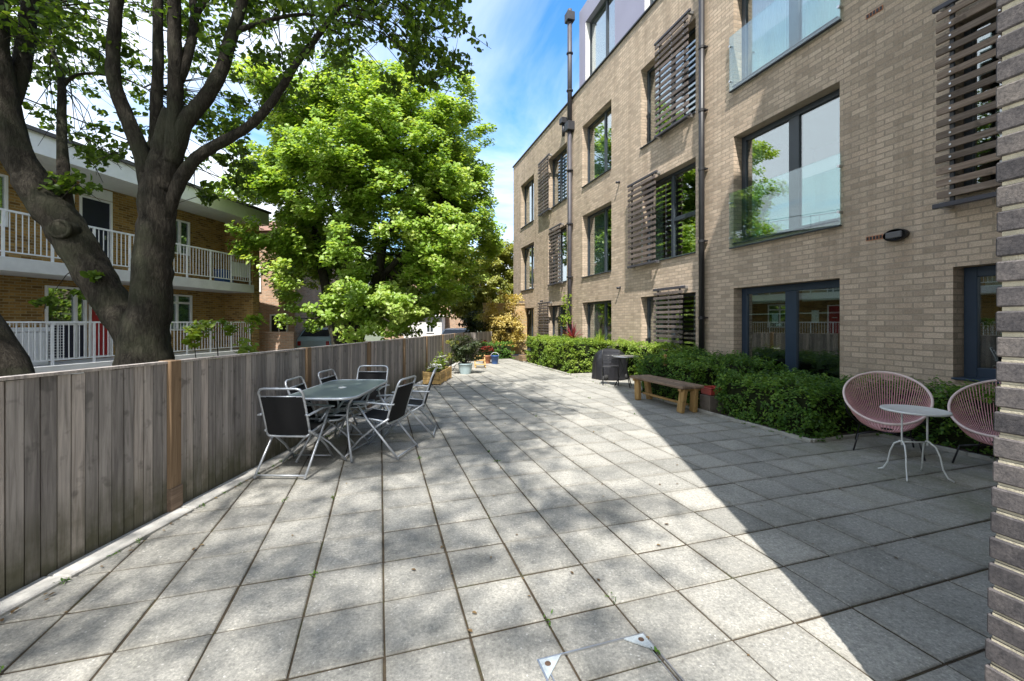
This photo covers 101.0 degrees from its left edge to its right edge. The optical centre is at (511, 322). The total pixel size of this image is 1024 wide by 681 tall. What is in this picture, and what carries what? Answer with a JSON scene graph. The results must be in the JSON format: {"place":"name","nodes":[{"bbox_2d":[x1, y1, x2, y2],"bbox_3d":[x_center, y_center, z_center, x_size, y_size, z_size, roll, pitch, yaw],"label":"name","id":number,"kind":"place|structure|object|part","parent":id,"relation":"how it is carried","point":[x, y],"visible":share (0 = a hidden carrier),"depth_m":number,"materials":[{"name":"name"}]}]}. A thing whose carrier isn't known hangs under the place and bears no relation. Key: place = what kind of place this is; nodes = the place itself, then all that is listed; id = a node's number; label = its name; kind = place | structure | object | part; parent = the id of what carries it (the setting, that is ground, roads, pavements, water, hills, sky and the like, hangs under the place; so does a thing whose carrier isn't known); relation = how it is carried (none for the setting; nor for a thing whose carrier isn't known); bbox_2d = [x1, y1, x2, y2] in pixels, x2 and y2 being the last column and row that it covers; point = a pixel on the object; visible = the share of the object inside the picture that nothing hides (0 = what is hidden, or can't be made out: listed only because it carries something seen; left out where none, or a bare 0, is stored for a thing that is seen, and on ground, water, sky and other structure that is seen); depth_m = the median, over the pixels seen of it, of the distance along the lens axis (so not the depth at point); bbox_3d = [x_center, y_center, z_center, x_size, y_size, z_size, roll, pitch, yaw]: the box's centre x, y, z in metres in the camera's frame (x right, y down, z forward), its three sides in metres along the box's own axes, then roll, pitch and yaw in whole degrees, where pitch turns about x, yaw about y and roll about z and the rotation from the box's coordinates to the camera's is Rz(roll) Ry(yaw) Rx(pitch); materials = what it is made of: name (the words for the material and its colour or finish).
{"place":"outdoors","nodes":[
{"label":"outdoors","id":0,"kind":"place"},
{"bbox_2d":[10,0,586,287],"label":"sky","id":1,"kind":"structure","parent":0,"point":[522,78],"materials":[{"name":"blue"}]},
{"bbox_2d":[364,331,477,340],"bbox_3d":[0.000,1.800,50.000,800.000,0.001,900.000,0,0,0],"label":"ground","id":2,"kind":"structure","parent":0,"point":[372,338],"depth_m":49.70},
{"bbox_2d":[0,0,167,381],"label":"leaning tree","id":3,"kind":"object","parent":2,"relation":"on","point":[15,359],"visible":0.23,"depth_m":4.42,"materials":[{"name":"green plant"}]},
{"bbox_2d":[0,98,271,374],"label":"balcony flats","id":4,"kind":"structure","parent":2,"relation":"on","point":[33,266],"depth_m":12.54,"materials":[{"name":"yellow brick"}]},
{"bbox_2d":[0,174,7,226],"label":"window","id":5,"kind":"structure","parent":4,"relation":"in","point":[5,177],"depth_m":10.59,"materials":[{"name":"white paint"}]},
{"bbox_2d":[11,328,49,365],"bbox_3d":[-12.062,0.607,10.388,0.530,0.945,0.780,0,0,9],"label":"white cabinet","id":6,"kind":"object","parent":4,"relation":"on","point":[25,345],"visible":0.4,"depth_m":10.47,"materials":[{"name":"paint"}]},
{"bbox_2d":[45,285,86,360],"bbox_3d":[-12.556,0.031,11.886,0.090,2.058,0.977,0,0,9],"label":"door","id":7,"kind":"structure","parent":4,"relation":"in","point":[75,299],"depth_m":12.02,"materials":[{"name":"white paint"}]},
{"bbox_2d":[79,195,112,265],"bbox_3d":[-12.444,-2.609,12.621,0.090,2.178,0.870,0,0,9],"label":"door","id":8,"kind":"structure","parent":4,"relation":"in","point":[96,213],"depth_m":12.75,"materials":[{"name":"black paint"}]},
{"bbox_2d":[79,183,112,201],"bbox_3d":[-12.428,-3.870,12.619,0.030,0.300,0.874,0,0,9],"label":"door panel","id":9,"kind":"structure","parent":4,"relation":"in","point":[106,195],"depth_m":12.77,"materials":[{"name":"white paint"}]},
{"bbox_2d":[89,305,111,357],"bbox_3d":[-12.428,0.081,12.730,0.090,1.958,0.609,0,0,9],"label":"door","id":10,"kind":"structure","parent":4,"relation":"in","point":[92,315],"depth_m":12.72,"materials":[{"name":"paint"}]},
{"bbox_2d":[171,294,191,330],"bbox_3d":[-12.079,-0.349,15.179,0.140,1.298,1.175,0,0,9],"label":"window","id":11,"kind":"structure","parent":4,"relation":"in","point":[180,314],"depth_m":15.44,"materials":[{"name":"white paint"}]},
{"bbox_2d":[175,219,189,255],"bbox_3d":[-12.064,-3.074,15.278,0.140,1.248,0.793,0,0,9],"label":"window","id":12,"kind":"structure","parent":4,"relation":"in","point":[180,227],"depth_m":15.46,"materials":[{"name":"glass"}]},
{"bbox_2d":[214,269,233,282],"bbox_3d":[-11.029,-1.749,16.168,0.430,0.498,0.530,0,0,9],"label":"storage box","id":13,"kind":"object","parent":4,"relation":"on","point":[216,275],"visible":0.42,"depth_m":15.94,"materials":[{"name":"blue plastic"}]},
{"bbox_2d":[232,261,248,277],"bbox_3d":[-10.645,-2.050,16.559,0.020,0.550,0.840,0,0,9],"label":"railing board","id":14,"kind":"object","parent":4,"relation":"attached to","point":[236,269],"visible":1,"depth_m":16.49,"materials":[{"name":"grey glass"}]},
{"bbox_2d":[181,331,201,357],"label":"fence seedling","id":15,"kind":"object","parent":2,"relation":"on","point":[190,337],"visible":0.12,"depth_m":4.93,"materials":[{"name":"green plant"}]},
{"bbox_2d":[183,313,268,358],"bbox_3d":[-3.995,0.857,6.032,0.677,2.010,1.121,0,0,24],"label":"fence sapling","id":16,"kind":"object","parent":2,"relation":"on","point":[244,347],"visible":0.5,"depth_m":5.95,"materials":[{"name":"green plant"}]},
{"bbox_2d":[0,0,490,369],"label":"spreading tree","id":17,"kind":"object","parent":2,"relation":"on","point":[136,320],"visible":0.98,"depth_m":4.78,"materials":[{"name":"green plant"}]},
{"bbox_2d":[478,289,528,354],"bbox_3d":[-0.417,0.070,20.004,2.394,3.281,1.822,0,0,0],"label":"golden shrub","id":18,"kind":"object","parent":2,"relation":"on","point":[505,318],"visible":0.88,"depth_m":19.83,"materials":[{"name":"yellow plant"}]},
{"bbox_2d":[512,0,1001,400],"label":"apartment building","id":19,"kind":"structure","parent":2,"relation":"on","point":[810,185],"depth_m":8.65,"materials":[{"name":"brick"}]},
{"bbox_2d":[520,178,533,228],"bbox_3d":[0.854,-5.914,20.899,0.325,2.208,1.946,0,0,-17],"label":"window","id":20,"kind":"structure","parent":19,"relation":"in","point":[529,188],"depth_m":21.25,"materials":[{"name":"clear glass"}]},
{"bbox_2d":[522,244,533,290],"bbox_3d":[0.854,-2.699,20.899,0.325,2.218,1.946,0,0,-17],"label":"window","id":21,"kind":"structure","parent":19,"relation":"in","point":[529,251],"depth_m":21.25,"materials":[{"name":"clear glass"}]},
{"bbox_2d":[527,308,533,350],"bbox_3d":[0.854,0.351,20.899,0.325,2.098,1.946,0,0,-17],"label":"window","id":22,"kind":"structure","parent":19,"relation":"in","point":[530,311],"depth_m":21.11,"materials":[{"name":"clear glass"}]},
{"bbox_2d":[548,147,566,210],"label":"window","id":23,"kind":"structure","parent":19,"relation":"in","point":[563,159],"depth_m":17.51,"materials":[{"name":"clear glass"}]},
{"bbox_2d":[553,305,566,335],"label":"window","id":24,"kind":"structure","parent":19,"relation":"in","point":[561,311],"depth_m":17.57,"materials":[{"name":"clear glass"}]},
{"bbox_2d":[553,227,566,282],"bbox_3d":[2.033,-2.699,17.391,0.485,2.218,1.906,0,0,-17],"label":"window","id":25,"kind":"structure","parent":19,"relation":"in","point":[563,237],"depth_m":17.48,"materials":[{"name":"clear glass"}]},
{"bbox_2d":[581,205,610,277],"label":"window","id":26,"kind":"structure","parent":19,"relation":"in","point":[602,222],"depth_m":14.82,"materials":[{"name":"clear glass"}]},
{"bbox_2d":[581,106,610,187],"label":"window","id":27,"kind":"structure","parent":19,"relation":"in","point":[601,132],"depth_m":14.80,"materials":[{"name":"clear glass"}]},
{"bbox_2d":[588,301,610,344],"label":"window","id":28,"kind":"structure","parent":19,"relation":"in","point":[601,310],"depth_m":15.16,"materials":[{"name":"clear glass"}]},
{"bbox_2d":[590,0,614,74],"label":"window","id":29,"kind":"structure","parent":19,"relation":"in","point":[604,25],"depth_m":15.01,"materials":[{"name":"clear glass"}]},
{"bbox_2d":[639,26,695,148],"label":"window","id":30,"kind":"structure","parent":19,"relation":"in","point":[691,52],"depth_m":11.78,"materials":[{"name":"clear glass"}]},
{"bbox_2d":[647,293,695,352],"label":"window","id":31,"kind":"structure","parent":19,"relation":"in","point":[689,300],"depth_m":12.71,"materials":[{"name":"clear glass"}]},
{"bbox_2d":[647,162,695,261],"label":"window","id":32,"kind":"structure","parent":19,"relation":"in","point":[675,199],"depth_m":12.53,"materials":[{"name":"clear glass"}]},
{"bbox_2d":[732,88,839,244],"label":"window","id":33,"kind":"structure","parent":19,"relation":"in","point":[796,173],"depth_m":9.41,"materials":[{"name":"clear glass"}]},
{"bbox_2d":[732,0,839,87],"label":"window","id":34,"kind":"structure","parent":19,"relation":"in","point":[777,26],"depth_m":8.24,"materials":[{"name":"clear glass"}]},
{"bbox_2d":[742,279,839,383],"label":"window","id":35,"kind":"structure","parent":19,"relation":"in","point":[797,325],"depth_m":9.47,"materials":[{"name":"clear glass"}]},
{"bbox_2d":[951,265,1001,383],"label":"window","id":36,"kind":"structure","parent":19,"relation":"in","point":[980,283],"depth_m":5.36,"materials":[{"name":"clear glass"}]},
{"bbox_2d":[956,17,999,195],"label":"window","id":37,"kind":"structure","parent":19,"relation":"in","point":[991,164],"depth_m":6.23,"materials":[{"name":"clear glass"}]},
{"bbox_2d":[384,262,467,338],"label":"brick house","id":38,"kind":"structure","parent":0,"point":[450,323],"depth_m":33.00,"materials":[{"name":"brick"}]},
{"bbox_2d":[0,356,997,680],"bbox_3d":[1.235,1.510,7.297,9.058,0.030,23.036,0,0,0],"label":"patio paving","id":39,"kind":"structure","parent":0,"point":[670,623],"depth_m":2.65,"materials":[{"name":"grey concrete"}]},
{"bbox_2d":[0,361,459,617],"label":"fence kerb","id":40,"kind":"structure","parent":39,"relation":"on","point":[24,595],"depth_m":2.87,"materials":[{"name":"concrete"}]},
{"bbox_2d":[0,331,491,598],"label":"timber fence","id":41,"kind":"object","parent":40,"relation":"on","point":[92,459],"visible":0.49,"depth_m":3.01,"materials":[{"name":"brown wood"}]},
{"bbox_2d":[253,388,333,479],"bbox_3d":[-2.200,1.060,4.335,0.528,0.874,0.668,0,0,2],"label":"folding chair","id":42,"kind":"object","parent":39,"relation":"on","point":[285,416],"visible":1,"depth_m":4.11,"materials":[{"name":"black fabric"}]},
{"bbox_2d":[282,376,357,462],"bbox_3d":[-2.135,1.060,4.760,0.668,0.874,0.528,0,0,-4],"label":"folding chair","id":43,"kind":"object","parent":39,"relation":"on","point":[302,386],"visible":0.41,"depth_m":4.71,"materials":[{"name":"silver metal"}]},
{"bbox_2d":[287,379,387,462],"bbox_3d":[-2.000,1.127,4.980,0.770,0.720,1.410,0,0,-2],"label":"dining table","id":44,"kind":"object","parent":39,"relation":"on","point":[342,389],"visible":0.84,"depth_m":4.70,"materials":[{"name":"grey glass"}]},
{"bbox_2d":[315,369,380,441],"bbox_3d":[-2.105,1.060,5.480,0.668,0.874,0.528,0,0,2],"label":"folding chair","id":45,"kind":"object","parent":39,"relation":"on","point":[331,378],"visible":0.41,"depth_m":5.41,"materials":[{"name":"silver metal"}]},
{"bbox_2d":[338,365,390,436],"bbox_3d":[-2.020,1.060,5.805,0.528,0.874,0.668,0,0,2],"label":"folding chair","id":46,"kind":"object","parent":39,"relation":"on","point":[381,390],"visible":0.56,"depth_m":6.04,"materials":[{"name":"silver metal"}]},
{"bbox_2d":[345,375,417,459],"bbox_3d":[-1.495,1.060,4.879,0.668,0.874,0.528,0,0,12],"label":"folding chair","id":47,"kind":"object","parent":39,"relation":"on","point":[397,409],"visible":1,"depth_m":4.77,"materials":[{"name":"black fabric"}]},
{"bbox_2d":[0,369,773,671],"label":"weeds","id":48,"kind":"object","parent":39,"relation":"on","point":[314,572],"visible":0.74,"depth_m":2.60,"materials":[{"name":"green plant"}]},
{"bbox_2d":[383,367,436,437],"bbox_3d":[-1.355,1.060,5.681,0.668,0.874,0.528,0,0,-6],"label":"folding chair","id":49,"kind":"object","parent":39,"relation":"on","point":[417,403],"visible":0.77,"depth_m":5.49,"materials":[{"name":"silver metal"}]},
{"bbox_2d":[423,366,451,384],"bbox_3d":[-1.880,1.337,10.720,0.440,0.315,1.262,0,0,4],"label":"flower planter","id":50,"kind":"object","parent":39,"relation":"on","point":[442,375],"visible":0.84,"depth_m":10.11,"materials":[{"name":"brown wood"}]},
{"bbox_2d":[425,358,440,371],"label":"flowering plant","id":51,"kind":"object","parent":50,"relation":"on","point":[432,367],"visible":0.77,"depth_m":10.32,"materials":[{"name":"white plant"}]},
{"bbox_2d":[433,346,448,368],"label":"flowering plant","id":52,"kind":"object","parent":50,"relation":"on","point":[442,362],"visible":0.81,"depth_m":10.97,"materials":[{"name":"green plant"}]},
{"bbox_2d":[445,340,459,370],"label":"tall shrub","id":53,"kind":"object","parent":39,"relation":"on","point":[449,355],"visible":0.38,"depth_m":12.88,"materials":[{"name":"green plant"}]},
{"bbox_2d":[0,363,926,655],"bbox_3d":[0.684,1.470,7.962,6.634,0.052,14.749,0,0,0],"label":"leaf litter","id":54,"kind":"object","parent":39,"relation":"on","point":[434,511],"visible":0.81,"depth_m":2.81,"materials":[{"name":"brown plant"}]},
{"bbox_2d":[458,363,472,373],"bbox_3d":[-1.360,1.347,12.300,0.440,0.305,0.440,0,0,0],"label":"plant pot","id":55,"kind":"object","parent":39,"relation":"on","point":[465,368],"visible":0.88,"depth_m":12.14,"materials":[{"name":"white ceramic"}]},
{"bbox_2d":[447,334,485,363],"bbox_3d":[-1.342,0.830,12.318,1.125,0.966,0.963,0,0,0],"label":"potted shrub","id":56,"kind":"object","parent":55,"relation":"on","point":[461,350],"visible":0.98,"depth_m":12.17,"materials":[{"name":"green plant"}]},
{"bbox_2d":[474,355,485,367],"bbox_3d":[-1.050,1.290,13.900,0.342,0.420,0.437,0,0,-10],"label":"step stool","id":57,"kind":"object","parent":39,"relation":"on","point":[475,364],"visible":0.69,"depth_m":13.83,"materials":[{"name":"brown wood"}]},
{"bbox_2d":[482,355,490,363],"bbox_3d":[-0.920,1.350,15.400,0.380,0.300,0.380,0,0,0],"label":"red flower pot","id":58,"kind":"object","parent":39,"relation":"on","point":[487,359],"visible":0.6,"depth_m":15.27,"materials":[{"name":"ceramic"}]},
{"bbox_2d":[480,342,496,354],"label":"red flowers","id":59,"kind":"object","parent":58,"relation":"on","point":[488,348],"visible":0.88,"depth_m":15.39,"materials":[{"name":"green plant"}]},
{"bbox_2d":[491,352,498,363],"bbox_3d":[-0.620,1.293,15.200,0.320,0.414,0.320,0,0,0],"label":"blue bucket","id":60,"kind":"object","parent":39,"relation":"on","point":[494,359],"visible":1,"depth_m":15.10,"materials":[{"name":"plastic"}]},
{"bbox_2d":[478,339,514,358],"bbox_3d":[-0.693,1.115,17.515,1.532,0.809,1.022,0,0,-20],"label":"hedge","id":61,"kind":"object","parent":39,"relation":"on","point":[503,351],"visible":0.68,"depth_m":17.34,"materials":[{"name":"green plant"}]},
{"bbox_2d":[592,346,627,379],"bbox_3d":[2.609,1.067,11.270,0.984,0.845,0.900,0,0,-17],"label":"barbecue","id":62,"kind":"object","parent":39,"relation":"on","point":[610,373],"visible":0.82,"depth_m":10.97,"materials":[{"name":"black metal"}]},
{"bbox_2d":[537,632,683,680],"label":"access cover","id":63,"kind":"object","parent":39,"relation":"on","point":[547,665],"visible":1,"depth_m":1.90,"materials":[{"name":"metal"}]},
{"bbox_2d":[602,350,619,385],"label":"bistro chair","id":64,"kind":"object","parent":39,"relation":"on","point":[608,356],"visible":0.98,"depth_m":9.95,"materials":[{"name":"black metal"}]},
{"bbox_2d":[612,355,636,387],"bbox_3d":[2.626,1.137,9.777,0.620,0.715,0.620,0,0,-17],"label":"round table","id":65,"kind":"object","parent":39,"relation":"on","point":[625,356],"visible":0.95,"depth_m":9.79,"materials":[{"name":"metal"}]},
{"bbox_2d":[630,375,703,413],"bbox_3d":[2.736,1.275,7.611,0.445,0.469,1.520,0,0,-17],"label":"wooden bench","id":66,"kind":"object","parent":39,"relation":"on","point":[683,387],"visible":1,"depth_m":7.28,"materials":[{"name":"brown wood"}]},
{"bbox_2d":[518,360,998,461],"bbox_3d":[2.967,1.492,9.726,1.230,0.060,14.394,0,0,-17],"label":"bed edging","id":67,"kind":"object","parent":39,"relation":"on","point":[939,447],"visible":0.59,"depth_m":5.50,"materials":[{"name":"concrete"}]},
{"bbox_2d":[842,371,933,460],"bbox_3d":[4.397,1.053,4.967,0.800,0.882,0.807,0,0,38],"label":"string chair","id":68,"kind":"object","parent":39,"relation":"on","point":[883,426],"visible":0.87,"depth_m":5.04,"materials":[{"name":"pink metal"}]},
{"bbox_2d":[878,404,954,482],"bbox_3d":[3.930,1.174,4.120,0.520,0.653,0.520,0,0,4],"label":"bistro table","id":69,"kind":"object","parent":39,"relation":"on","point":[927,412],"visible":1,"depth_m":4.11,"materials":[{"name":"white metal"}]},
{"bbox_2d":[947,379,999,462],"bbox_3d":[5.073,1.053,4.348,0.807,0.882,0.800,0,0,-28],"label":"string chair","id":70,"kind":"object","parent":39,"relation":"on","point":[986,438],"visible":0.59,"depth_m":4.59,"materials":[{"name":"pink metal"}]},
{"bbox_2d":[985,0,1023,680],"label":"brick wing","id":71,"kind":"structure","parent":39,"relation":"on","point":[1004,649],"depth_m":1.27,"materials":[{"name":"brick"}]},
{"bbox_2d":[592,328,609,344],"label":"ornamental grass","id":72,"kind":"object","parent":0,"point":[599,337],"depth_m":12.59,"materials":[{"name":"green plant"}]},
{"bbox_2d":[525,361,997,457],"bbox_3d":[3.189,1.473,9.953,1.780,0.035,14.100,0,0,-17],"label":"planting bed","id":73,"kind":"object","parent":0,"point":[960,449],"visible":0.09,"depth_m":5.66,"materials":[{"name":"brown soil"}]},
{"bbox_2d":[518,355,529,360],"bbox_3d":[0.515,1.370,16.137,0.402,0.220,0.502,0,0,-17],"label":"wooden trough","id":74,"kind":"object","parent":73,"relation":"on","point":[522,358],"visible":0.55,"depth_m":15.95,"materials":[{"name":"brown wood"}]},
{"bbox_2d":[558,292,573,336],"bbox_3d":[1.942,0.207,15.214,0.341,2.591,0.906,0,0,-22],"label":"climbing plant","id":75,"kind":"object","parent":73,"relation":"on","point":[566,311],"visible":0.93,"depth_m":15.19,"materials":[{"name":"green plant"}]},
{"bbox_2d":[561,321,582,337],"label":"spiky plant","id":76,"kind":"object","parent":73,"relation":"on","point":[572,334],"visible":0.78,"depth_m":13.95,"materials":[{"name":"red plant"}]},
{"bbox_2d":[525,332,698,376],"bbox_3d":[2.349,0.931,12.576,1.799,1.160,7.251,0,0,-21],"label":"hedge","id":77,"kind":"object","parent":73,"relation":"on","point":[564,353],"visible":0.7,"depth_m":12.29,"materials":[{"name":"green plant"}]},
{"bbox_2d":[632,346,788,407],"bbox_3d":[3.668,0.997,8.217,1.849,1.020,2.541,0,0,-17],"label":"hedge","id":78,"kind":"object","parent":73,"relation":"on","point":[693,367],"visible":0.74,"depth_m":7.76,"materials":[{"name":"green plant"}]},
{"bbox_2d":[700,394,723,410],"bbox_3d":[3.382,1.357,7.153,0.300,0.272,0.240,0,0,-17],"label":"concrete block","id":79,"kind":"object","parent":73,"relation":"on","point":[708,402],"depth_m":7.04,"materials":[{"name":"grey concrete"}]},
{"bbox_2d":[701,385,721,394],"bbox_3d":[3.382,1.153,7.153,0.288,0.124,0.268,0,0,-17],"label":"red crate","id":80,"kind":"object","parent":79,"relation":"on","point":[708,390],"visible":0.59,"depth_m":7.07,"materials":[{"name":"plastic"}]},
{"bbox_2d":[714,367,1000,460],"bbox_3d":[4.567,1.066,5.509,1.826,0.880,3.577,0,0,-20],"label":"hedge","id":81,"kind":"object","parent":73,"relation":"on","point":[788,401],"visible":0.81,"depth_m":5.58,"materials":[{"name":"green plant"}]},
{"label":"street","id":82,"kind":"structure","parent":0,"visible":0},
{"bbox_2d":[259,332,296,353],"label":"garden wall","id":83,"kind":"structure","parent":82,"relation":"on","point":[270,341],"depth_m":18.30,"materials":[{"name":"brick"}]},
{"bbox_2d":[259,221,342,340],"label":"brick house","id":84,"kind":"structure","parent":82,"relation":"on","point":[269,304],"depth_m":20.50,"materials":[{"name":"brick"}]},
{"bbox_2d":[259,266,261,291],"bbox_3d":[-12.700,-2.100,20.480,1.070,1.270,0.080,0,0,0],"label":"window","id":85,"kind":"structure","parent":84,"relation":"in","point":[260,279],"depth_m":20.44,"materials":[{"name":"white paint"}]},
{"bbox_2d":[270,314,287,331],"bbox_3d":[-11.300,0.200,20.480,0.870,1.170,0.080,0,0,0],"label":"window","id":86,"kind":"structure","parent":84,"relation":"in","point":[273,328],"depth_m":20.48,"materials":[{"name":"black glass"}]},
{"bbox_2d":[296,328,330,350],"bbox_3d":[-9.952,1.041,22.620,1.704,1.491,3.860,0,0,-6],"label":"parked car","id":87,"kind":"object","parent":82,"relation":"on","point":[321,337],"visible":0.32,"depth_m":20.80,"materials":[{"name":"grey paint"}]},
{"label":"rear window","id":88,"kind":"part","parent":87,"relation":"part of","materials":[{"name":"black glass"}]},
{"bbox_2d":[203,50,506,346],"bbox_3d":[-6.072,-4.594,18.013,11.710,13.061,11.792,0,0,0],"label":"maple tree","id":89,"kind":"object","parent":82,"relation":"on","point":[436,224],"visible":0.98,"depth_m":15.50,"materials":[{"name":"green plant"}]},
{"bbox_2d":[404,316,444,337],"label":"white outbuilding","id":90,"kind":"structure","parent":82,"relation":"on","point":[436,330],"depth_m":31.20,"materials":[{"name":"paint"}]},
{"bbox_2d":[426,325,433,332],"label":"window","id":91,"kind":"structure","parent":90,"relation":"in","point":[428,330],"depth_m":31.18,"materials":[{"name":"white paint"}]},
{"bbox_2d":[442,328,465,333],"bbox_3d":[-2.999,1.081,24.520,1.704,1.491,3.860,0,0,4],"label":"parked car","id":92,"kind":"object","parent":82,"relation":"on","point":[452,330],"visible":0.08,"depth_m":23.15,"materials":[{"name":"white paint"}]},
{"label":"rear window","id":93,"kind":"part","parent":92,"relation":"part of","materials":[{"name":"grey glass"}]},
{"bbox_2d":[456,309,493,339],"bbox_3d":[-1.751,0.614,20.606,1.885,2.505,1.608,0,0,0],"label":"dark shrub","id":94,"kind":"object","parent":82,"relation":"on","point":[470,324],"visible":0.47,"depth_m":20.44,"materials":[{"name":"green plant"}]},
{"bbox_2d":[440,239,512,331],"bbox_3d":[-1.608,-1.914,27.842,6.624,7.427,6.133,0,0,37],"label":"olive tree","id":95,"kind":"object","parent":82,"relation":"on","point":[481,292],"visible":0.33,"depth_m":26.50,"materials":[{"name":"green plant"}]},
{"bbox_2d":[482,303,526,353],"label":"boundary wall","id":96,"kind":"structure","parent":82,"relation":"on","point":[522,347],"depth_m":21.19,"materials":[{"name":"beige brick"}]}
]}

